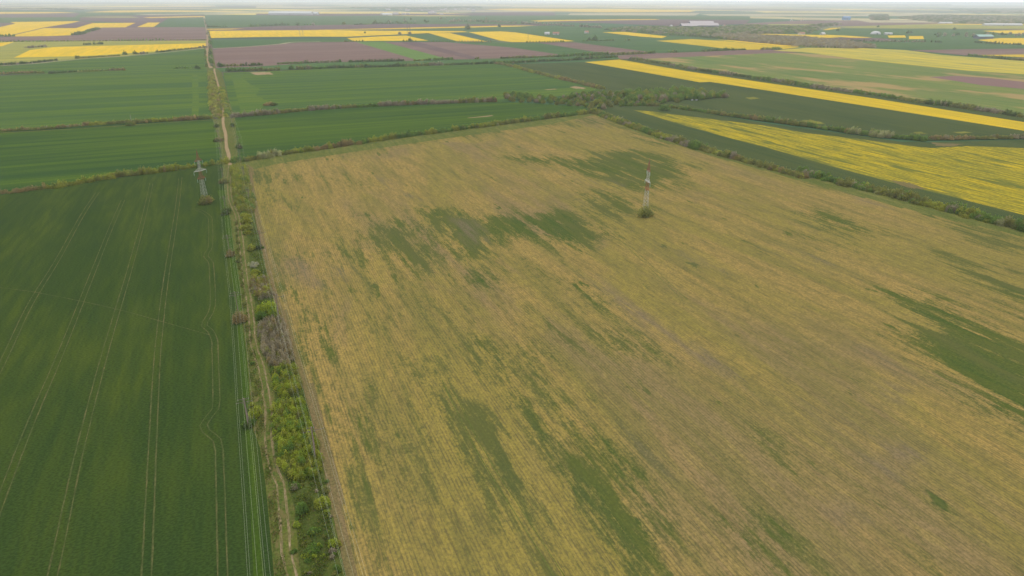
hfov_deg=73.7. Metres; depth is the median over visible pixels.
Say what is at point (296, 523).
bush
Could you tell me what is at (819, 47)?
hedgerow
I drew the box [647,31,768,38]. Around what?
hedgerow
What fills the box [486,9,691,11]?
rapeseed field
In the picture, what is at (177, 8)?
stubble field
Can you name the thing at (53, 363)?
tractor wheel track
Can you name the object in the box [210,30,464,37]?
rapeseed field
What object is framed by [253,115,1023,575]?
mottled crop field
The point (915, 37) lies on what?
rapeseed field
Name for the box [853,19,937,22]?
stubble field
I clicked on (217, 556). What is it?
tractor wheel track
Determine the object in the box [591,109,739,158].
hedgerow
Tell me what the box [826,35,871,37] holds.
rapeseed field
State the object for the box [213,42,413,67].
ploughed field
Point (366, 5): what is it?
stubble field
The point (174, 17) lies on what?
rapeseed field
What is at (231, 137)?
rough grass verge
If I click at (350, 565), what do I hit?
dry field margin
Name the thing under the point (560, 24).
tree row
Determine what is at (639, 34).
rapeseed field
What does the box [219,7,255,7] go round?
ploughed field
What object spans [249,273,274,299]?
thicket
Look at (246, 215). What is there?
thicket
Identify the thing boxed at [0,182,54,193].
hedgerow
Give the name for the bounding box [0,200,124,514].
tractor wheel track
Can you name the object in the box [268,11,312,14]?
barn
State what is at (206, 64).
hedgerow
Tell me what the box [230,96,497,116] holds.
hedgerow
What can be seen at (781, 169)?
hedgerow
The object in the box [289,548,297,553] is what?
bush
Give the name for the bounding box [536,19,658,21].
rapeseed field
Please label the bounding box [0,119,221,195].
wheat field
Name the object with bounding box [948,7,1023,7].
rapeseed field
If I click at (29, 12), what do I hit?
rapeseed field
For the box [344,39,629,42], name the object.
hedgerow
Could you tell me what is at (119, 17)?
rapeseed field
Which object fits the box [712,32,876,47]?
wood
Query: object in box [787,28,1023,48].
wheat field
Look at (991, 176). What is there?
rapeseed field
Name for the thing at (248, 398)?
power cable
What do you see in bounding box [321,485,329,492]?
bush
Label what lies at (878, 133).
hedgerow
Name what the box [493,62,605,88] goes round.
hedgerow
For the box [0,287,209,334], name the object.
foot trail
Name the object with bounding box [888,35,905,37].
rapeseed field
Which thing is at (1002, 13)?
stubble field
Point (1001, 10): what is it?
wood
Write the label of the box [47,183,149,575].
tractor wheel track
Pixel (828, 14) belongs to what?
stubble field
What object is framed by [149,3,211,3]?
stubble field
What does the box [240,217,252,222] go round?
bush
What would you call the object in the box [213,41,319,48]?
field track
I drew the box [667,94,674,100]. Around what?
deciduous tree
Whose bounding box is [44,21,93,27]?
ploughed field
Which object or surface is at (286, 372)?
thicket
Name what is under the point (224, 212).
bush
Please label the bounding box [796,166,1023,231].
hedgerow
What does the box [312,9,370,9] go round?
stubble field
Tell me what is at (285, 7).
rapeseed field
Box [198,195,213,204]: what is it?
bush
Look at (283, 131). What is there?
wheat field
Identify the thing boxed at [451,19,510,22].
tree row
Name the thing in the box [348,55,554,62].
hedgerow
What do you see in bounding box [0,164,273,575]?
wheat field
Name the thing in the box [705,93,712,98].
deciduous tree
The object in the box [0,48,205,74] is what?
wheat field
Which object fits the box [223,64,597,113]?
wheat field
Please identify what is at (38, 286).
tractor wheel track
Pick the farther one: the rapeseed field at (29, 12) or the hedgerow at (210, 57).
the rapeseed field at (29, 12)
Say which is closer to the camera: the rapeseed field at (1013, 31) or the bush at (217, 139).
the bush at (217, 139)
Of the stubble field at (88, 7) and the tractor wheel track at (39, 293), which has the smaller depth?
the tractor wheel track at (39, 293)
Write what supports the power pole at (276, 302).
on the green verge at (303, 565)
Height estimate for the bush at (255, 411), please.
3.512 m
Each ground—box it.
[0,1,1023,559]
[242,114,1023,236]
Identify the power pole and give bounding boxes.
[236,397,251,425]
[271,294,280,314]
[303,426,323,456]
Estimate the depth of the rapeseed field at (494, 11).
7429.13 m
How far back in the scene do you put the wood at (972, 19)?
4624.80 m
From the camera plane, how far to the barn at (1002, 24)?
3489.15 m
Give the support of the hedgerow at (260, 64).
on the ground at (144, 5)
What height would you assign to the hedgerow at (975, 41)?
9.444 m
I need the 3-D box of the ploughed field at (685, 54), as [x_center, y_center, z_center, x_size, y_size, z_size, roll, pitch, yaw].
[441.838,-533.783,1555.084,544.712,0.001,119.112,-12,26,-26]
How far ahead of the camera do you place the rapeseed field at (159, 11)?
6589.19 m
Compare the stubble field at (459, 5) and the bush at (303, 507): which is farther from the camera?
the stubble field at (459, 5)
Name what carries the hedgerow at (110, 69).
on the ground at (144, 5)
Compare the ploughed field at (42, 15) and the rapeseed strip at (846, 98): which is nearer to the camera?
the rapeseed strip at (846, 98)
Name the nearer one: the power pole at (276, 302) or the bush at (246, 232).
the power pole at (276, 302)
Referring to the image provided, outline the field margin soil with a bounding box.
[247,165,344,504]
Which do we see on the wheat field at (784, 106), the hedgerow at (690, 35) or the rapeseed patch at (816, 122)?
the rapeseed patch at (816, 122)
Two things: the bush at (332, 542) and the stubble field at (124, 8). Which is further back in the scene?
the stubble field at (124, 8)
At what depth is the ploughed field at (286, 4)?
16271.17 m
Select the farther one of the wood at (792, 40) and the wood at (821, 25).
the wood at (821, 25)
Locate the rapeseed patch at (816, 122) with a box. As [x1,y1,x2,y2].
[804,120,824,123]
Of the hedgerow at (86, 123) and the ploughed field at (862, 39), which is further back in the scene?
the ploughed field at (862, 39)
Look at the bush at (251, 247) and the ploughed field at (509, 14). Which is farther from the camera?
the ploughed field at (509, 14)
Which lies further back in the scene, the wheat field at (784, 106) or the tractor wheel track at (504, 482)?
the wheat field at (784, 106)
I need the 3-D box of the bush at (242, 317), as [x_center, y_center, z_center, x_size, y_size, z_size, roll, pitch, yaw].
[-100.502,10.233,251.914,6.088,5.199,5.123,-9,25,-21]
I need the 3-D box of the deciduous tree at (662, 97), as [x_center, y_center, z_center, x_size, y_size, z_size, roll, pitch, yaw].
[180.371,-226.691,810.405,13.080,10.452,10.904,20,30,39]
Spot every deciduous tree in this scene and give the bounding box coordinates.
[643,95,650,101]
[658,94,668,100]
[658,104,669,110]
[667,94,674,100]
[693,92,702,99]
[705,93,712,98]
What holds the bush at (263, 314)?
on the green verge at (303, 565)
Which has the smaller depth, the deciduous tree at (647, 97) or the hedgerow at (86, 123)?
the hedgerow at (86, 123)
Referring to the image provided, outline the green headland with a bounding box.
[249,114,592,168]
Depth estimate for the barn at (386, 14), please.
5204.58 m
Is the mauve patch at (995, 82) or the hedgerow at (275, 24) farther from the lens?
the hedgerow at (275, 24)
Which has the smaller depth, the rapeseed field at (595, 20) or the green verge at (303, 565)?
the green verge at (303, 565)
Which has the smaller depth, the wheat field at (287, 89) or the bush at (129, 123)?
the bush at (129, 123)
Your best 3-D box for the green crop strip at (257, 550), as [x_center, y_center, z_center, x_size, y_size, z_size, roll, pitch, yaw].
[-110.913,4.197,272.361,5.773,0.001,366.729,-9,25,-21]
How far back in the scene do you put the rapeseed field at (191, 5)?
12708.84 m
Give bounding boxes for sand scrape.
[931,142,959,146]
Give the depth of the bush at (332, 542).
148.62 m
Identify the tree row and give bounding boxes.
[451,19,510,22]
[511,21,597,27]
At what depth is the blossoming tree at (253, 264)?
304.31 m
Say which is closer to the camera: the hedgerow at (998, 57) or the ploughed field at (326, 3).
the hedgerow at (998, 57)
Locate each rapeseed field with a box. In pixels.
[0,12,70,13]
[0,21,77,35]
[14,43,205,57]
[15,23,133,35]
[38,4,107,4]
[98,10,227,11]
[99,16,137,17]
[138,23,158,26]
[144,16,204,17]
[168,5,214,5]
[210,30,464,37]
[256,6,324,7]
[333,26,516,29]
[348,36,427,40]
[423,6,490,6]
[430,33,485,41]
[449,10,553,11]
[470,31,570,41]
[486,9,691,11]
[512,6,587,7]
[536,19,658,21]
[604,32,665,37]
[612,6,781,7]
[635,110,1023,214]
[662,39,798,49]
[725,40,798,46]
[768,24,810,24]
[769,34,834,37]
[773,48,1023,73]
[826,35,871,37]
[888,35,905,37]
[909,36,923,38]
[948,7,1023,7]
[981,38,1023,44]
[987,54,1023,56]
[989,30,1023,33]
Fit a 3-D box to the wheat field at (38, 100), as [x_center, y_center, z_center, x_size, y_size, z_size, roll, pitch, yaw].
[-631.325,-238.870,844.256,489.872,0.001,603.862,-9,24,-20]
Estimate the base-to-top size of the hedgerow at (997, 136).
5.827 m
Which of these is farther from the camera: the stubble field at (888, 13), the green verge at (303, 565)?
the stubble field at (888, 13)
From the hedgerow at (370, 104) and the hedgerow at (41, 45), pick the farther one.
the hedgerow at (41, 45)
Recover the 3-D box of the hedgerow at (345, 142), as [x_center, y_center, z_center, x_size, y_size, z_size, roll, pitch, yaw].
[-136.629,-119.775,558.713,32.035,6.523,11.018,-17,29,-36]
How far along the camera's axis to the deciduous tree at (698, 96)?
822.78 m
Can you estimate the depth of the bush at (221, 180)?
441.90 m
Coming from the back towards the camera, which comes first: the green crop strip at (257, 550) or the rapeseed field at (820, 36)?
the rapeseed field at (820, 36)
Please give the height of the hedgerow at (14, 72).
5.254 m
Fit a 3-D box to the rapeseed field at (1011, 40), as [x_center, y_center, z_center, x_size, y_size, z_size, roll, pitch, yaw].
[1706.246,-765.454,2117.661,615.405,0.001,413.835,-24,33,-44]
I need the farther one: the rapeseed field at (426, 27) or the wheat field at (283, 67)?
the rapeseed field at (426, 27)
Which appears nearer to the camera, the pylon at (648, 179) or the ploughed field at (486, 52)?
the pylon at (648, 179)
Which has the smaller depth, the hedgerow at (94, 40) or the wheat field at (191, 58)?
the wheat field at (191, 58)
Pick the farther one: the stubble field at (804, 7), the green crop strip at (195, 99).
the stubble field at (804, 7)
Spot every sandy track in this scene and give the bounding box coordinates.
[204,21,212,67]
[213,68,224,115]
[222,116,231,164]
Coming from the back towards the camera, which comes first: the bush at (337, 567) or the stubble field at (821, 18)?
the stubble field at (821, 18)
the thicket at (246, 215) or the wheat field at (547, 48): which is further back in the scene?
the wheat field at (547, 48)
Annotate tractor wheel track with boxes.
[0,193,98,373]
[0,194,94,360]
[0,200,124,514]
[0,201,120,491]
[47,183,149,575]
[57,184,152,575]
[140,179,178,575]
[151,179,181,575]
[193,209,218,575]
[195,208,227,575]
[442,380,554,575]
[448,380,564,575]
[499,165,674,292]
[502,165,684,297]
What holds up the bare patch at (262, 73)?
on the wheat field at (287, 89)
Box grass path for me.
[0,119,221,132]
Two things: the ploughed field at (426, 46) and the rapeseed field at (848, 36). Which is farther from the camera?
the rapeseed field at (848, 36)
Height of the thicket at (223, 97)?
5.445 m
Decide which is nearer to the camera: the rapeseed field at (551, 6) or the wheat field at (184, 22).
the wheat field at (184, 22)
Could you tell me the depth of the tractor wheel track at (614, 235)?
337.71 m
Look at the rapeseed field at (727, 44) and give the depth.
1890.07 m
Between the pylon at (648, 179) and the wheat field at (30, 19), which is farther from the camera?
the wheat field at (30, 19)
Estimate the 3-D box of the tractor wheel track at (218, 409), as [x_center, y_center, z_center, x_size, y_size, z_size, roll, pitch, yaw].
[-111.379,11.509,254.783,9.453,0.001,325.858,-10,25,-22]
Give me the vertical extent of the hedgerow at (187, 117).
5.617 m
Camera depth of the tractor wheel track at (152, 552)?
187.21 m
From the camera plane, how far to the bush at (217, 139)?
571.37 m
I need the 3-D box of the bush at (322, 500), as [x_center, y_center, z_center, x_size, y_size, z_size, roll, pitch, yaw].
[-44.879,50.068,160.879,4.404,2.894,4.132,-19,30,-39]
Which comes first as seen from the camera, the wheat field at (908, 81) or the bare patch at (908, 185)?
the bare patch at (908, 185)
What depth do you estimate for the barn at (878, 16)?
4855.14 m
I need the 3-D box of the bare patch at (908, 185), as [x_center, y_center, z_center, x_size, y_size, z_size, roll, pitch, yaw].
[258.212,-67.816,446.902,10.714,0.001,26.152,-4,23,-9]
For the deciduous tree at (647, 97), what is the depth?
802.21 m
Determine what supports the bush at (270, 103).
on the wheat field at (287, 89)
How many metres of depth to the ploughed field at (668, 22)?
3915.04 m
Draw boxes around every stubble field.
[0,5,60,5]
[2,2,66,2]
[63,7,113,7]
[103,8,146,8]
[141,13,245,14]
[147,8,208,8]
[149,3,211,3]
[234,4,331,4]
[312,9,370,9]
[343,5,389,5]
[431,5,487,5]
[527,5,573,5]
[543,7,745,8]
[569,13,698,15]
[651,5,681,5]
[703,13,978,15]
[777,12,870,12]
[780,7,829,7]
[800,18,841,19]
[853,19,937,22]
[860,13,917,13]
[982,13,1023,13]
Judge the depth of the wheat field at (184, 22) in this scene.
3470.14 m
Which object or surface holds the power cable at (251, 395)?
attached to the power pole at (247, 418)
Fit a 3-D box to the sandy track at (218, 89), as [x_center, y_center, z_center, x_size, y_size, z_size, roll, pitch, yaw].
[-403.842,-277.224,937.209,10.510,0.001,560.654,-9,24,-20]
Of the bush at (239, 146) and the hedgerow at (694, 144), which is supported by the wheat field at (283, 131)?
the bush at (239, 146)
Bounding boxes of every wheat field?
[0,13,203,21]
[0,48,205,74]
[0,68,211,131]
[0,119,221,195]
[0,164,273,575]
[155,18,204,26]
[205,15,749,27]
[211,33,496,47]
[217,55,618,71]
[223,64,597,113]
[235,102,588,158]
[358,42,441,59]
[392,26,737,41]
[450,42,610,54]
[512,59,1023,139]
[566,8,655,8]
[578,40,721,52]
[606,107,1023,227]
[626,73,1023,138]
[638,53,1023,113]
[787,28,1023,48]
[794,11,872,11]
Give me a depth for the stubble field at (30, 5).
11512.21 m
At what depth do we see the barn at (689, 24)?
3108.49 m
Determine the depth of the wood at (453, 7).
9589.53 m
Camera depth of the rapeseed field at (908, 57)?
1426.99 m
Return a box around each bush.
[125,120,136,125]
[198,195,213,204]
[213,137,222,141]
[218,177,228,183]
[220,207,231,214]
[225,250,236,256]
[232,309,247,323]
[235,142,242,148]
[239,223,252,229]
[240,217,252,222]
[242,229,251,234]
[242,416,256,428]
[247,243,256,250]
[248,402,255,409]
[248,405,261,418]
[250,269,260,275]
[254,311,267,319]
[255,300,276,313]
[263,101,277,105]
[267,306,280,316]
[289,481,300,489]
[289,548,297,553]
[292,520,300,527]
[295,500,308,514]
[301,543,319,558]
[307,527,317,536]
[313,494,330,509]
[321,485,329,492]
[328,538,341,548]
[332,564,341,571]
[637,204,654,217]
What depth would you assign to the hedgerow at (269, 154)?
520.38 m
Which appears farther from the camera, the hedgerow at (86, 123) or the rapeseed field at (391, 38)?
the rapeseed field at (391, 38)
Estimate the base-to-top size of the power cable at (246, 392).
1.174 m
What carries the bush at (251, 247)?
on the green verge at (303, 565)
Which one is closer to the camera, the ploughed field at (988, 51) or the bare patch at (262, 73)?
the bare patch at (262, 73)
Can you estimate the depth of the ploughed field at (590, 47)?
1741.65 m
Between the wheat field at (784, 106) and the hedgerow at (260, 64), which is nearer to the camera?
the wheat field at (784, 106)
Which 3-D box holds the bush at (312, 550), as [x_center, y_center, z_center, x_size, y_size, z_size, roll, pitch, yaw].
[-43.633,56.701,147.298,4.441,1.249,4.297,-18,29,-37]
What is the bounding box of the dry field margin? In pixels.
[248,166,357,575]
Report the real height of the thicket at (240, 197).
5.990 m
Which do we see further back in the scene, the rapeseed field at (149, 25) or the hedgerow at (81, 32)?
the rapeseed field at (149, 25)
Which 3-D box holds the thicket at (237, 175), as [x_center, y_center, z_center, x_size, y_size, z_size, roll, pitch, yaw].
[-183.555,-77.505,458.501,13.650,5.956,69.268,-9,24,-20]
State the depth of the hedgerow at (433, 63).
1205.38 m
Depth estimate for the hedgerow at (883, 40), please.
2053.19 m
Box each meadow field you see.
[0,41,205,62]
[839,24,1023,28]
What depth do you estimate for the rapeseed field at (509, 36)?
2207.28 m
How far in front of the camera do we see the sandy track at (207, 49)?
1616.79 m
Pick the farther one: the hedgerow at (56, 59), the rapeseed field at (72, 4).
the rapeseed field at (72, 4)
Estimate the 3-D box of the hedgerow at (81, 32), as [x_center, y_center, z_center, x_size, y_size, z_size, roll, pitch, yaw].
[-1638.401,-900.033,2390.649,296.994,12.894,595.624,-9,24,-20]
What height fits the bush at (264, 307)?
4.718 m
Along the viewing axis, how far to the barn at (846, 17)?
4468.19 m
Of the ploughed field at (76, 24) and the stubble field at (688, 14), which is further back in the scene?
the stubble field at (688, 14)
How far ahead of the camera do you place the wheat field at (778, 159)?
572.86 m
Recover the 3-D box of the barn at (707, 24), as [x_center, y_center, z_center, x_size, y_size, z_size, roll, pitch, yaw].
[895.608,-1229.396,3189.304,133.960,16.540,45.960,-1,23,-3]
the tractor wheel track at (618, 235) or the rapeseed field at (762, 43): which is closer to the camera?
the tractor wheel track at (618, 235)
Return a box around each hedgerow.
[0,27,100,36]
[0,38,205,41]
[0,45,207,65]
[0,70,44,73]
[0,121,88,130]
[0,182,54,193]
[25,41,103,47]
[48,67,125,73]
[51,156,229,187]
[88,114,219,125]
[204,48,207,66]
[207,22,415,26]
[208,35,213,65]
[222,59,340,66]
[226,59,511,71]
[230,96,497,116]
[230,141,333,162]
[329,139,362,147]
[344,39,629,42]
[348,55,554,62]
[362,107,597,143]
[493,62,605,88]
[512,55,617,62]
[555,46,782,56]
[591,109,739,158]
[623,101,850,132]
[628,56,1023,117]
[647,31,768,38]
[732,153,809,178]
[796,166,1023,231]
[799,45,840,47]
[846,127,927,140]
[850,39,941,42]
[928,134,1023,139]
[967,53,1023,60]
[974,40,1021,44]
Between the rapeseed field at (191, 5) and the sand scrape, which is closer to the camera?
the sand scrape
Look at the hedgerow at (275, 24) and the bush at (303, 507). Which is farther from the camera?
the hedgerow at (275, 24)
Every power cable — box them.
[215,132,249,567]
[216,109,269,567]
[216,118,262,565]
[218,145,256,567]
[218,175,247,575]
[221,152,265,575]
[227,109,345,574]
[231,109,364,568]
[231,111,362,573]
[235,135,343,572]
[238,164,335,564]
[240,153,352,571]
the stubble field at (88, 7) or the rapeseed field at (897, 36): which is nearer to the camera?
the rapeseed field at (897, 36)
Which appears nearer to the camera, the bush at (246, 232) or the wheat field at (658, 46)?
the bush at (246, 232)
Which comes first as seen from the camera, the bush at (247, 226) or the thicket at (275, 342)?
the thicket at (275, 342)
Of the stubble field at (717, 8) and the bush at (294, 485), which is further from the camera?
the stubble field at (717, 8)
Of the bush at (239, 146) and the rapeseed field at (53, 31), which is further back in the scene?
the rapeseed field at (53, 31)
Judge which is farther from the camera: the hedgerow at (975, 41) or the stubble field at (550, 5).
the stubble field at (550, 5)
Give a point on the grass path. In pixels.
(107, 126)
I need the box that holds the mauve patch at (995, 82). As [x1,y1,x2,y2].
[932,76,1023,88]
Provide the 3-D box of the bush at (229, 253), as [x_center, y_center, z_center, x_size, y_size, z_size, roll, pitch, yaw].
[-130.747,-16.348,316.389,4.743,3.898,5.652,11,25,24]
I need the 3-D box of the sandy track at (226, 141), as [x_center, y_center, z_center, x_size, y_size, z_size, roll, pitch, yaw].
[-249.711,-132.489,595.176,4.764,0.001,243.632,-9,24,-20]
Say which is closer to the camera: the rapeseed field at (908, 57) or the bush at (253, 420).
the bush at (253, 420)
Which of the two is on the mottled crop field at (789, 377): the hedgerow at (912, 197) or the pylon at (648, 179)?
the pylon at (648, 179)
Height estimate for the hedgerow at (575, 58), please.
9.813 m
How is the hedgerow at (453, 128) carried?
on the rough grass ground at (895, 202)
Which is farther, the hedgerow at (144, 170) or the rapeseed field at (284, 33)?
the rapeseed field at (284, 33)
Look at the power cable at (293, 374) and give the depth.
193.46 m
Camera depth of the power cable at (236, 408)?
182.48 m
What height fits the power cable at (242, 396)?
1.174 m
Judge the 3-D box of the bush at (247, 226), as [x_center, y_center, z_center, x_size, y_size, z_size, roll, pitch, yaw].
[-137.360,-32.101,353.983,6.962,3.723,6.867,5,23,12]
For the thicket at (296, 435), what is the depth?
182.87 m
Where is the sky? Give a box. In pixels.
[0,0,1023,4]
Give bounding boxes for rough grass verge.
[206,31,233,117]
[213,118,345,575]
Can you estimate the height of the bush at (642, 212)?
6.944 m
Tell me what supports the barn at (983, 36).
on the wheat field at (960, 41)
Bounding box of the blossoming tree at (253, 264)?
[247,261,258,267]
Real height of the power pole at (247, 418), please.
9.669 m
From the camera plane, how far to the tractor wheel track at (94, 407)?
193.53 m
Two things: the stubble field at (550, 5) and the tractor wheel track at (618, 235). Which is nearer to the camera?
the tractor wheel track at (618, 235)
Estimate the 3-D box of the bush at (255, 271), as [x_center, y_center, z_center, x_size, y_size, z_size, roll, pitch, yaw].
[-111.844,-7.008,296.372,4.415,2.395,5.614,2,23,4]
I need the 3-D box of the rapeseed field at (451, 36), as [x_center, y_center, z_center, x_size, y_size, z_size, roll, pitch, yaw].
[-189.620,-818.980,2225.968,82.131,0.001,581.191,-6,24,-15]
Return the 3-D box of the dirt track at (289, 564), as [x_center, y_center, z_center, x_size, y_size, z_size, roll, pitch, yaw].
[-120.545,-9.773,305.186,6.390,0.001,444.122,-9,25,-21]
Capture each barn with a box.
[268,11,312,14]
[382,13,391,15]
[679,23,697,26]
[688,21,713,22]
[696,23,718,26]
[842,16,850,19]
[868,14,889,19]
[973,34,994,38]
[982,23,1022,25]
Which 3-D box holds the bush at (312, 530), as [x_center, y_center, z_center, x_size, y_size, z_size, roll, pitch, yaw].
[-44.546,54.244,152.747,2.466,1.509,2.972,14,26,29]
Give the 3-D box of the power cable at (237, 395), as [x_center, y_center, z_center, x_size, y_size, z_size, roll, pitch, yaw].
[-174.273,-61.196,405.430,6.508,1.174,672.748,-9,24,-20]
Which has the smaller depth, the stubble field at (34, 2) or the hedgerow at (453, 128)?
the hedgerow at (453, 128)
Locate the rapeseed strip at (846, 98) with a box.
[587,60,1023,130]
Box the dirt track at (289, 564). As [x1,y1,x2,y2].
[226,164,300,575]
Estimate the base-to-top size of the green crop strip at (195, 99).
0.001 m
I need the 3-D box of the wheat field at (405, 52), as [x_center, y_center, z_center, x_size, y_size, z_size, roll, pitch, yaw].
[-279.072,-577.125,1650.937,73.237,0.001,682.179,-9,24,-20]
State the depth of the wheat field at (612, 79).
1024.43 m
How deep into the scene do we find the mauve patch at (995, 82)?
1031.14 m
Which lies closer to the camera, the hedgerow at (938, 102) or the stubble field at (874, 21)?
the hedgerow at (938, 102)
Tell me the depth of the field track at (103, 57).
1385.23 m
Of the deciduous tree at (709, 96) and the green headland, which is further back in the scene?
the deciduous tree at (709, 96)
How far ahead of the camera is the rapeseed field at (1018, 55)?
1538.35 m
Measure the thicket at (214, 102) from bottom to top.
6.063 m
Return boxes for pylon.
[194,150,207,196]
[643,159,649,210]
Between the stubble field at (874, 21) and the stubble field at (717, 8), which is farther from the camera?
the stubble field at (717, 8)
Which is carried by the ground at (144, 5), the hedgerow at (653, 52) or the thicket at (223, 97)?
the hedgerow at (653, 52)
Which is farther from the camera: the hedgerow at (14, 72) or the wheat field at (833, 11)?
the wheat field at (833, 11)
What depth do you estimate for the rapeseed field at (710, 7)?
13173.90 m
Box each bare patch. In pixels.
[250,72,272,74]
[891,180,924,188]
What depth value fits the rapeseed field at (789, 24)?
3563.55 m
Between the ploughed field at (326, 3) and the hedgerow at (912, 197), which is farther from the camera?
the ploughed field at (326, 3)
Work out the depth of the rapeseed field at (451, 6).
12819.48 m
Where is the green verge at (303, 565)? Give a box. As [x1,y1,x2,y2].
[247,216,342,575]
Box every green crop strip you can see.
[192,75,198,115]
[217,190,263,575]
[231,74,268,111]
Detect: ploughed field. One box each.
[0,13,78,17]
[0,27,206,40]
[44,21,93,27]
[80,15,204,26]
[208,24,566,30]
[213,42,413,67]
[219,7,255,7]
[256,12,554,15]
[271,4,302,4]
[299,3,353,3]
[387,42,557,58]
[400,42,481,58]
[533,19,748,25]
[543,43,646,54]
[618,50,793,58]
[743,20,937,25]
[830,38,894,41]
[912,49,1023,54]
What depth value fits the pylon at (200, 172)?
395.01 m
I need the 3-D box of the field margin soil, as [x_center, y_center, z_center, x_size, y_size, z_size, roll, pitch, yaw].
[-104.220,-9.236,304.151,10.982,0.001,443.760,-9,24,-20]
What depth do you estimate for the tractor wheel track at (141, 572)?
190.25 m
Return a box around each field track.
[3,48,203,65]
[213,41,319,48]
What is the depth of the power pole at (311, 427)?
176.00 m
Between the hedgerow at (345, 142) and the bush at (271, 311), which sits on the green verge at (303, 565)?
the bush at (271, 311)
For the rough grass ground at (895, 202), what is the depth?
446.00 m
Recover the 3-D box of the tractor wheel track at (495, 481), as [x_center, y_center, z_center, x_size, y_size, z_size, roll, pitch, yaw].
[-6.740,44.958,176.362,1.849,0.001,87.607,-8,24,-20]
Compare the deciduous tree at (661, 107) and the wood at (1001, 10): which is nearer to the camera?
the deciduous tree at (661, 107)
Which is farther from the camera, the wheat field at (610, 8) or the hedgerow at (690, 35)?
the wheat field at (610, 8)
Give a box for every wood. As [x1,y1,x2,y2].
[0,7,86,9]
[350,6,481,9]
[604,24,821,35]
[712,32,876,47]
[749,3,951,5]
[805,22,841,27]
[897,14,1023,23]
[949,8,1023,12]
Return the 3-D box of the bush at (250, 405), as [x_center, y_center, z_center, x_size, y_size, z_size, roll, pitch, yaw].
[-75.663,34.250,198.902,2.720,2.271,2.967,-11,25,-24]
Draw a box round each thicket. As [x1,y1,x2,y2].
[207,70,223,115]
[218,86,231,116]
[229,161,249,187]
[231,181,256,213]
[240,211,251,219]
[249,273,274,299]
[256,314,295,366]
[269,396,324,482]
[271,360,303,398]

